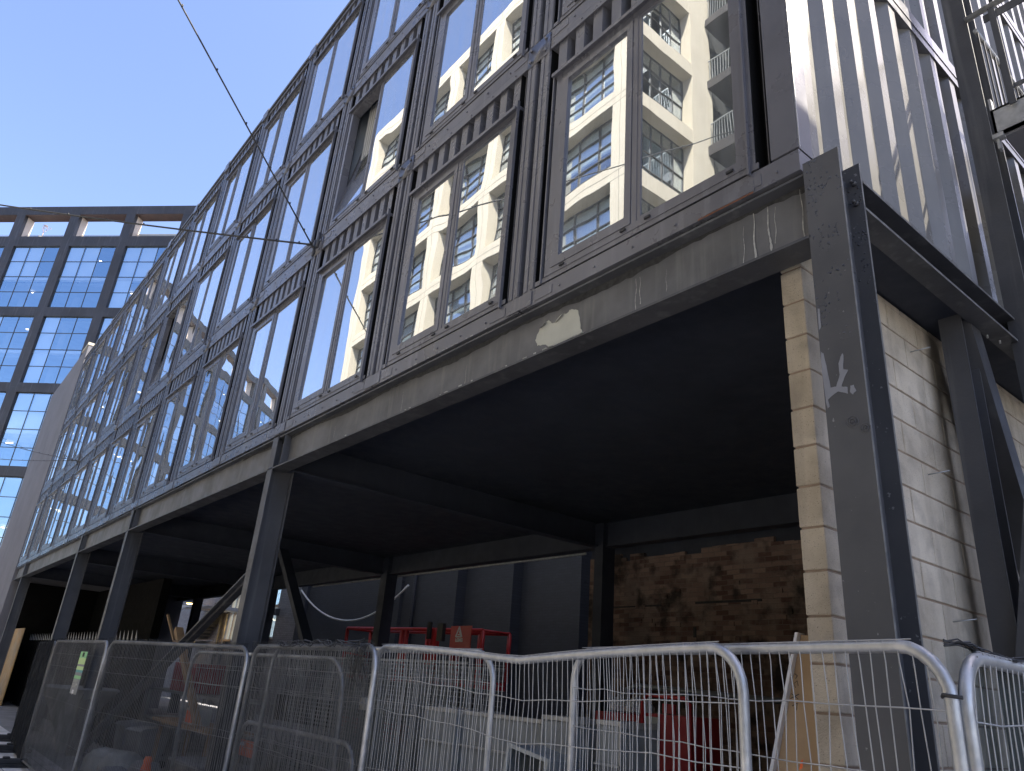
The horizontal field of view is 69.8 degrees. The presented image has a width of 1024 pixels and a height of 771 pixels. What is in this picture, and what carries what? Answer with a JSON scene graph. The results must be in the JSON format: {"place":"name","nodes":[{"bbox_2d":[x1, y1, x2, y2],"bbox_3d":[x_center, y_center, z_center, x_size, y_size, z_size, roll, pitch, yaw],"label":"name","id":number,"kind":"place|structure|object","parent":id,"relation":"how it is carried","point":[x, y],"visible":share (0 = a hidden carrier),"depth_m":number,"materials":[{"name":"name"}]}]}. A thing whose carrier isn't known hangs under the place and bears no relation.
{"place":"outdoors","nodes":[
{"label":"outdoors","id":0,"kind":"place"},
{"bbox_2d":[0,756,30,767],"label":"rubber block","id":1,"kind":"object","parent":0,"point":[7,762],"depth_m":11.59,"materials":[{"name":"black rubber"}]},
{"bbox_2d":[20,641,55,758],"bbox_3d":[-8.872,5.709,13.574,0.042,1.841,3.854,19,-26,-30],"label":"barrier","id":2,"kind":"object","parent":1,"relation":"on","point":[38,697],"visible":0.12,"depth_m":12.25,"materials":[{"name":"metal"}]},
{"bbox_2d":[9,639,54,757],"bbox_3d":[-8.896,5.675,13.569,0.024,1.855,3.813,19,-26,-30],"label":"debris netting","id":3,"kind":"object","parent":2,"relation":"attached to","point":[22,722],"visible":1,"depth_m":13.30,"materials":[{"name":"black fabric"}]},
{"bbox_2d":[21,640,108,770],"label":"barrier","id":4,"kind":"object","parent":1,"relation":"on","point":[45,682],"visible":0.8,"depth_m":10.51,"materials":[{"name":"metal"}]},
{"bbox_2d":[20,638,99,770],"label":"debris netting","id":5,"kind":"object","parent":4,"relation":"attached to","point":[39,722],"visible":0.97,"depth_m":11.18,"materials":[{"name":"black fabric"}]},
{"bbox_2d":[70,651,87,694],"bbox_3d":[-5.760,3.819,9.758,0.008,0.537,0.420,21,-28,-34],"label":"banner","id":6,"kind":"object","parent":4,"relation":"attached to","point":[78,673],"visible":1,"depth_m":9.75,"materials":[{"name":"white paint"}]},
{"bbox_2d":[0,726,61,770],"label":"pavement","id":7,"kind":"structure","parent":0,"point":[5,731],"depth_m":12.55,"materials":[{"name":"grey concrete"}]},
{"bbox_2d":[0,733,10,741],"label":"rubber block","id":8,"kind":"object","parent":7,"relation":"on","point":[4,737],"depth_m":14.81,"materials":[{"name":"black rubber"}]},
{"bbox_2d":[0,743,28,752],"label":"rubber block","id":9,"kind":"object","parent":7,"relation":"on","point":[6,748],"depth_m":13.25,"materials":[{"name":"black rubber"}]},
{"bbox_2d":[0,206,195,545],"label":"office building","id":10,"kind":"structure","parent":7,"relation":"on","point":[66,295],"depth_m":62.04,"materials":[{"name":"grey metal"}]},
{"bbox_2d":[0,392,5,407],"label":"window","id":11,"kind":"structure","parent":10,"relation":"in","point":[2,394],"depth_m":58.92,"materials":[{"name":"blue glass"}]},
{"bbox_2d":[0,476,23,545],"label":"window","id":12,"kind":"structure","parent":10,"relation":"in","point":[10,487],"depth_m":55.35,"materials":[{"name":"blue glass"}]},
{"bbox_2d":[0,316,33,381],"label":"window","id":13,"kind":"structure","parent":10,"relation":"in","point":[14,330],"depth_m":60.97,"materials":[{"name":"blue glass"}]},
{"bbox_2d":[0,393,52,466],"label":"window","id":14,"kind":"structure","parent":10,"relation":"in","point":[28,411],"depth_m":57.59,"materials":[{"name":"blue glass"}]},
{"bbox_2d":[0,247,58,306],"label":"window","id":15,"kind":"structure","parent":10,"relation":"in","point":[25,277],"depth_m":63.49,"materials":[{"name":"blue glass"}]},
{"bbox_2d":[21,317,92,382],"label":"window","id":16,"kind":"structure","parent":10,"relation":"in","point":[60,341],"depth_m":60.12,"materials":[{"name":"blue glass"}]},
{"bbox_2d":[48,247,115,306],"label":"window","id":17,"kind":"structure","parent":10,"relation":"in","point":[83,274],"depth_m":62.73,"materials":[{"name":"blue glass"}]},
{"bbox_2d":[95,317,112,342],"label":"window","id":18,"kind":"structure","parent":10,"relation":"in","point":[106,321],"depth_m":60.51,"materials":[{"name":"blue glass"}]},
{"bbox_2d":[107,247,166,307],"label":"window","id":19,"kind":"structure","parent":10,"relation":"in","point":[136,262],"depth_m":62.37,"materials":[{"name":"blue glass"}]},
{"bbox_3d":[-1.063,3.566,4.533,0.220,0.150,0.720,-16,-30,41],"label":"rubber block","id":20,"kind":"object","parent":7,"relation":"on","visible":0},
{"bbox_2d":[229,643,377,770],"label":"barrier","id":21,"kind":"object","parent":20,"relation":"on","point":[367,720],"visible":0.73,"depth_m":5.93,"materials":[{"name":"metal"}]},
{"bbox_2d":[229,640,371,770],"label":"debris netting","id":22,"kind":"object","parent":21,"relation":"attached to","point":[319,666],"visible":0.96,"depth_m":5.85,"materials":[{"name":"black fabric"}]},
{"bbox_2d":[278,638,369,689],"bbox_3d":[-1.562,2.189,5.820,0.078,0.352,2.081,19,-26,-30],"label":"frayed net edge","id":23,"kind":"object","parent":21,"relation":"attached to","point":[352,645],"visible":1,"depth_m":5.25,"materials":[{"name":"black plastic"}]},
{"bbox_2d":[249,647,495,770],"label":"barrier","id":24,"kind":"object","parent":20,"relation":"on","point":[487,741],"visible":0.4,"depth_m":5.50,"materials":[{"name":"metal"}]},
{"bbox_2d":[358,641,751,770],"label":"barrier","id":25,"kind":"object","parent":20,"relation":"on","point":[728,656],"visible":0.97,"depth_m":3.52,"materials":[{"name":"metal"}]},
{"bbox_2d":[359,697,373,709],"bbox_3d":[-1.037,2.272,5.243,0.110,0.080,0.070,21,-28,-34],"label":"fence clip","id":26,"kind":"object","parent":25,"relation":"attached to","point":[362,704],"visible":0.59,"depth_m":5.21,"materials":[{"name":"grey metal"}]},
{"bbox_3d":[1.161,2.485,1.501,0.720,0.150,0.220,17,-25,-27],"label":"rubber block","id":27,"kind":"object","parent":7,"relation":"on","visible":0},
{"bbox_2d":[567,638,969,770],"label":"barrier","id":28,"kind":"object","parent":27,"relation":"on","point":[936,667],"visible":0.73,"depth_m":2.56,"materials":[{"name":"metal"}]},
{"bbox_2d":[940,638,1023,699],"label":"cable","id":29,"kind":"object","parent":28,"relation":"attached to","point":[959,642],"visible":0.73,"depth_m":2.30,"materials":[{"name":"black plastic"}]},
{"bbox_2d":[958,651,1023,770],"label":"barrier","id":30,"kind":"object","parent":27,"relation":"on","point":[972,663],"visible":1,"depth_m":2.20,"materials":[{"name":"metal"}]},
{"bbox_3d":[-5.398,5.035,8.913,0.720,0.150,0.220,24,-29,-38],"label":"rubber block","id":31,"kind":"object","parent":7,"relation":"on","visible":0},
{"bbox_2d":[75,640,248,770],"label":"barrier","id":32,"kind":"object","parent":31,"relation":"on","point":[238,699],"visible":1,"depth_m":8.11,"materials":[{"name":"metal"}]},
{"bbox_2d":[77,637,239,770],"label":"debris netting","id":33,"kind":"object","parent":32,"relation":"attached to","point":[105,691],"visible":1,"depth_m":8.58,"materials":[{"name":"black fabric"}]},
{"bbox_3d":[-2.742,4.320,6.675,0.720,0.150,0.220,18,-26,-29],"label":"rubber block","id":34,"kind":"object","parent":7,"relation":"on","visible":0},
{"bbox_2d":[234,719,354,770],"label":"barrier","id":35,"kind":"object","parent":34,"relation":"on","point":[311,737],"visible":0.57,"depth_m":6.62,"materials":[{"name":"metal"}]},
{"bbox_2d":[0,0,349,234],"label":"sky","id":36,"kind":"structure","parent":0,"point":[103,102],"materials":[{"name":"blue"}]},
{"bbox_2d":[159,696,216,708],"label":"ground","id":37,"kind":"structure","parent":0,"point":[168,699],"depth_m":37.18,"materials":[{"name":"concrete"}]},
{"bbox_2d":[181,603,237,704],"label":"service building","id":38,"kind":"structure","parent":37,"relation":"on","point":[202,638],"depth_m":37.26,"materials":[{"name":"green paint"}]},
{"bbox_2d":[184,708,211,725],"bbox_3d":[-5.172,5.445,12.084,0.290,0.240,0.440,21,-28,-34],"label":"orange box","id":39,"kind":"object","parent":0,"point":[206,718],"visible":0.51,"depth_m":11.96,"materials":[{"name":"plastic"}]},
{"bbox_2d":[0,701,416,770],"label":"site floor","id":40,"kind":"structure","parent":0,"point":[8,710],"depth_m":18.04,"materials":[{"name":"grey concrete"}]},
{"bbox_2d":[0,628,24,704],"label":"sheet board","id":41,"kind":"object","parent":40,"relation":"on","point":[8,666],"visible":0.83,"depth_m":25.28,"materials":[{"name":"brown wood"}]},
{"bbox_2d":[10,631,141,747],"bbox_3d":[-12.701,8.169,20.702,0.120,2.320,15.120,21,-28,-34],"label":"palisade fence","id":42,"kind":"object","parent":40,"relation":"on","point":[23,678],"visible":0.33,"depth_m":16.97,"materials":[{"name":"metal"}]},
{"bbox_2d":[44,684,119,752],"bbox_3d":[-8.457,6.404,14.104,1.404,1.150,1.440,21,-28,-34],"label":"rubble hopper","id":43,"kind":"object","parent":40,"relation":"on","point":[101,704],"visible":0.31,"depth_m":13.80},
{"bbox_2d":[3,578,172,719],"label":"wall","id":44,"kind":"structure","parent":40,"relation":"on","point":[143,612],"depth_m":27.35,"materials":[{"name":"black"}]},
{"bbox_2d":[0,342,182,707],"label":"end wall","id":45,"kind":"structure","parent":40,"relation":"on","point":[20,520],"depth_m":30.96,"materials":[{"name":"grey concrete"}]},
{"bbox_2d":[82,747,114,770],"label":"rubble sack","id":46,"kind":"object","parent":40,"relation":"on","point":[97,757],"visible":0.34,"depth_m":11.92,"materials":[{"name":"grey fabric"}]},
{"bbox_2d":[100,766,127,770],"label":"rubble sack","id":47,"kind":"object","parent":40,"relation":"on","point":[116,767],"visible":0.63,"depth_m":10.55,"materials":[{"name":"grey plastic"}]},
{"bbox_2d":[96,750,142,770],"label":"rubble sack","id":48,"kind":"object","parent":40,"relation":"on","point":[120,757],"visible":0.48,"depth_m":11.49,"materials":[{"name":"grey fabric"}]},
{"bbox_2d":[113,720,156,747],"bbox_3d":[-7.168,6.692,13.891,0.510,0.646,0.629,-17,-31,42],"label":"wheelie bin","id":49,"kind":"object","parent":40,"relation":"on","point":[133,722],"visible":0.31,"depth_m":13.79,"materials":[{"name":"grey plastic"}]},
{"bbox_2d":[128,760,160,770],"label":"rubble sack","id":50,"kind":"object","parent":40,"relation":"on","point":[140,764],"visible":0.44,"depth_m":11.27,"materials":[{"name":"grey plastic"}]},
{"bbox_2d":[140,756,151,770],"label":"traffic cone","id":51,"kind":"object","parent":40,"relation":"on","point":[147,762],"visible":0.65,"depth_m":8.93,"materials":[{"name":"orange plastic"}]},
{"bbox_2d":[125,725,169,767],"bbox_3d":[-6.423,6.334,12.885,0.510,0.646,0.629,-10,-27,32],"label":"wheelie bin","id":52,"kind":"object","parent":40,"relation":"on","point":[147,743],"visible":0.47,"depth_m":12.75,"materials":[{"name":"grey plastic"}]},
{"bbox_2d":[151,716,253,762],"bbox_3d":[-5.202,5.984,12.009,0.700,0.814,3.000,21,-28,-34],"label":"work bench","id":53,"kind":"object","parent":40,"relation":"on","point":[187,727],"visible":0.32,"depth_m":12.58,"materials":[{"name":"brown wood"}]},
{"bbox_2d":[174,627,201,727],"bbox_3d":[-5.575,4.966,12.613,0.140,1.587,2.308,21,-28,-34],"label":"timber prop","id":54,"kind":"object","parent":53,"relation":"on","point":[179,634],"visible":0.46,"depth_m":12.57,"materials":[{"name":"brown wood"}]},
{"bbox_2d":[166,614,175,641],"bbox_3d":[-6.521,4.693,14.225,0.040,0.552,1.461,21,-28,-34],"label":"timber batten","id":55,"kind":"object","parent":54,"relation":"on","point":[170,627],"visible":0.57,"depth_m":14.40,"materials":[{"name":"brown wood"}]},
{"bbox_2d":[142,687,275,767],"bbox_3d":[-6.683,7.239,15.762,1.000,1.149,5.200,21,-28,-34],"label":"storage rack","id":56,"kind":"object","parent":40,"relation":"on","point":[182,731],"visible":0.28,"depth_m":15.42,"materials":[{"name":"grey metal"}]},
{"bbox_2d":[169,662,222,694],"bbox_3d":[-6.998,6.585,16.536,0.800,0.600,1.600,21,-28,-34],"label":"red crate","id":57,"kind":"object","parent":56,"relation":"on","point":[196,680],"visible":0.38,"depth_m":15.95,"materials":[{"name":"paint"}]},
{"bbox_2d":[161,587,301,713],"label":"glazed brick wall","id":58,"kind":"structure","parent":40,"relation":"on","point":[283,625],"depth_m":33.13,"materials":[{"name":"brick"}]},
{"bbox_2d":[219,595,240,641],"bbox_3d":[-13.947,11.436,36.871,0.370,2.690,1.500,21,-28,-34],"label":"window","id":59,"kind":"structure","parent":58,"relation":"in","point":[232,618],"depth_m":37.00,"materials":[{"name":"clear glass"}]},
{"bbox_2d":[269,590,280,638],"bbox_3d":[-11.061,10.240,33.563,0.370,2.590,2.200,21,-28,-34],"label":"window","id":60,"kind":"structure","parent":58,"relation":"in","point":[279,591],"depth_m":33.16,"materials":[{"name":"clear glass"}]},
{"bbox_2d":[239,740,252,757],"bbox_3d":[-3.095,4.498,8.229,0.028,0.960,0.710,21,-28,-34],"label":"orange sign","id":61,"kind":"object","parent":40,"relation":"on","point":[248,745],"visible":0.03,"depth_m":8.26,"materials":[{"name":"plastic"}]},
{"bbox_2d":[169,650,343,770],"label":"barrier","id":62,"kind":"object","parent":40,"relation":"on","point":[250,655],"visible":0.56,"depth_m":8.15,"materials":[{"name":"metal"}]},
{"bbox_2d":[301,657,439,770],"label":"sheet","id":63,"kind":"object","parent":40,"relation":"on","point":[382,720],"visible":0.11,"depth_m":8.80,"materials":[{"name":"white plastic"}]},
{"bbox_2d":[289,657,453,770],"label":"sheet","id":64,"kind":"object","parent":40,"relation":"on","point":[385,716],"visible":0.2,"depth_m":8.67,"materials":[{"name":"white plastic"}]},
{"bbox_2d":[277,657,469,770],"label":"sheet","id":65,"kind":"object","parent":40,"relation":"on","point":[419,693],"visible":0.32,"depth_m":8.73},
{"bbox_2d":[317,662,481,770],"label":"sheet","id":66,"kind":"object","parent":40,"relation":"on","point":[480,673],"visible":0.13,"depth_m":8.74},
{"bbox_2d":[340,622,511,747],"bbox_3d":[-2.494,7.506,18.102,0.932,3.080,6.420,21,-28,-34],"label":"scissor lift","id":67,"kind":"object","parent":40,"relation":"on","point":[460,636],"visible":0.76,"depth_m":17.06,"materials":[{"name":"red paint"}]},
{"bbox_2d":[364,664,488,770],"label":"sheet","id":68,"kind":"object","parent":40,"relation":"on","point":[440,698],"visible":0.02,"depth_m":8.37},
{"bbox_2d":[273,551,592,728],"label":"painted brick wall","id":69,"kind":"structure","parent":40,"relation":"on","point":[537,607],"depth_m":21.11,"materials":[{"name":"black paint"}]},
{"bbox_2d":[301,585,408,621],"bbox_3d":[-6.138,8.059,27.258,0.070,1.361,8.493,21,-28,-34],"label":"hanging conduit","id":70,"kind":"object","parent":69,"relation":"hanging from","point":[369,615],"visible":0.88,"depth_m":26.89,"materials":[{"name":"white paint"}]},
{"bbox_2d":[368,663,505,770],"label":"sheet","id":71,"kind":"object","parent":40,"relation":"on","point":[499,669],"visible":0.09,"depth_m":8.13,"materials":[{"name":"plastic"}]},
{"bbox_2d":[419,706,504,770],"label":"duct","id":72,"kind":"object","parent":40,"relation":"on","point":[441,728],"visible":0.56,"depth_m":6.72,"materials":[{"name":"metal"}]},
{"bbox_2d":[456,710,544,770],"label":"duct","id":73,"kind":"object","parent":40,"relation":"on","point":[514,738],"visible":0.45,"depth_m":6.24,"materials":[{"name":"metal"}]},
{"bbox_2d":[0,0,1023,770],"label":"container building","id":74,"kind":"structure","parent":40,"relation":"on","point":[526,302],"depth_m":7.57,"materials":[{"name":"paint"}]},
{"bbox_2d":[311,232,320,256],"bbox_3d":[-2.919,-2.092,10.836,0.090,0.340,0.170,21,-28,-34],"label":"cable anchor","id":75,"kind":"object","parent":74,"relation":"attached to","point":[315,244],"visible":1,"depth_m":10.84,"materials":[{"name":"black metal"}]},
{"bbox_2d":[0,204,312,244],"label":"overhead cable","id":76,"kind":"object","parent":75,"relation":"attached to","point":[215,233],"visible":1,"depth_m":11.98,"materials":[{"name":"metal"}]},
{"bbox_2d":[178,0,311,243],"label":"overhead cable","id":77,"kind":"object","parent":75,"relation":"attached to","point":[270,167],"visible":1,"depth_m":9.92,"materials":[{"name":"metal"}]},
{"bbox_2d":[313,552,586,586],"bbox_3d":[-2.284,4.543,17.701,0.050,0.043,11.500,21,-28,-34],"label":"straight conduit","id":78,"kind":"object","parent":74,"relation":"attached to","point":[522,561],"visible":1,"depth_m":16.02,"materials":[{"name":"metal"}]},
{"bbox_2d":[503,742,580,770],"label":"open duct end","id":79,"kind":"object","parent":74,"relation":"attached to","point":[556,765],"visible":0.85,"depth_m":5.33,"materials":[{"name":"silver metal"}]},
{"bbox_2d":[540,715,598,770],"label":"duct","id":80,"kind":"object","parent":74,"relation":"attached to","point":[557,740],"visible":0.34,"depth_m":5.58,"materials":[{"name":"metal"}]},
{"bbox_2d":[625,683,782,703],"bbox_3d":[2.949,3.787,8.689,0.070,0.339,4.310,21,-28,-34],"label":"handrail pipe","id":81,"kind":"object","parent":74,"relation":"attached to","point":[682,691],"visible":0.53,"depth_m":9.41,"materials":[{"name":"grey metal"}]},
{"bbox_2d":[964,0,1023,159],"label":"stair tower","id":82,"kind":"structure","parent":74,"relation":"attached to","point":[1008,121],"depth_m":6.20,"materials":[{"name":"metal"}]},
{"bbox_2d":[593,719,658,770],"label":"duct","id":83,"kind":"object","parent":40,"relation":"on","point":[641,741],"visible":0.69,"depth_m":5.20,"materials":[{"name":"metal"}]},
{"bbox_2d":[595,710,723,770],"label":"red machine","id":84,"kind":"object","parent":40,"relation":"on","point":[632,716],"visible":0.11,"depth_m":9.55,"materials":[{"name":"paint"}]},
{"bbox_2d":[610,694,626,711],"bbox_3d":[1.432,4.243,9.810,0.251,0.220,0.264,21,-28,-34],"label":"white bag","id":85,"kind":"object","parent":84,"relation":"on","point":[615,708],"visible":0.55,"depth_m":9.72,"materials":[{"name":"paint"}]},
{"bbox_2d":[624,696,639,713],"bbox_3d":[1.622,4.167,9.591,0.314,0.220,0.330,21,-28,-34],"label":"white bag","id":86,"kind":"object","parent":84,"relation":"on","point":[632,707],"visible":0.49,"depth_m":9.49,"materials":[{"name":"paint"}]},
{"bbox_2d":[639,698,654,712],"bbox_3d":[1.729,4.124,9.467,0.209,0.220,0.220,21,-28,-34],"label":"white bag","id":87,"kind":"object","parent":84,"relation":"on","point":[652,709],"visible":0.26,"depth_m":9.39,"materials":[{"name":"paint"}]},
{"bbox_2d":[640,693,721,770],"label":"red cabinet","id":88,"kind":"object","parent":40,"relation":"on","point":[670,734],"visible":0.6,"depth_m":7.19,"materials":[{"name":"metal"}]},
{"bbox_2d":[585,526,807,770],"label":"old brick wall","id":89,"kind":"structure","parent":40,"relation":"on","point":[747,587],"depth_m":11.38,"materials":[{"name":"brick"}]},
{"bbox_2d":[769,632,817,770],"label":"leaning board","id":90,"kind":"object","parent":40,"relation":"on","point":[803,755],"visible":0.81,"depth_m":3.82,"materials":[{"name":"brown wood"}]},
{"bbox_2d":[781,259,1023,770],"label":"block wall","id":91,"kind":"structure","parent":40,"relation":"on","point":[950,597],"depth_m":4.49,"materials":[{"name":"concrete"}]},
{"bbox_2d":[1010,501,1023,770],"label":"raking plate","id":92,"kind":"object","parent":40,"relation":"on","point":[1020,638],"visible":0.79,"depth_m":4.28,"materials":[{"name":"black metal"}]},
{"bbox_3d":[-13.849,2.367,23.402,0.090,0.340,0.170,21,-28,-34],"label":"cable anchor","id":93,"kind":"object","parent":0,"visible":0},
{"bbox_2d":[1,442,72,459],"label":"overhead cable","id":94,"kind":"object","parent":93,"relation":"attached to","point":[38,452],"visible":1,"depth_m":27.71,"materials":[{"name":"metal"}]},
{"bbox_2d":[2,459,75,460],"bbox_3d":[-30.189,3.337,40.699,46.793,9.104,0.026,-17,-31,42],"label":"overhead cable","id":95,"kind":"object","parent":93,"relation":"attached to","point":[41,460],"visible":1,"depth_m":26.66,"materials":[{"name":"metal"}]}
]}

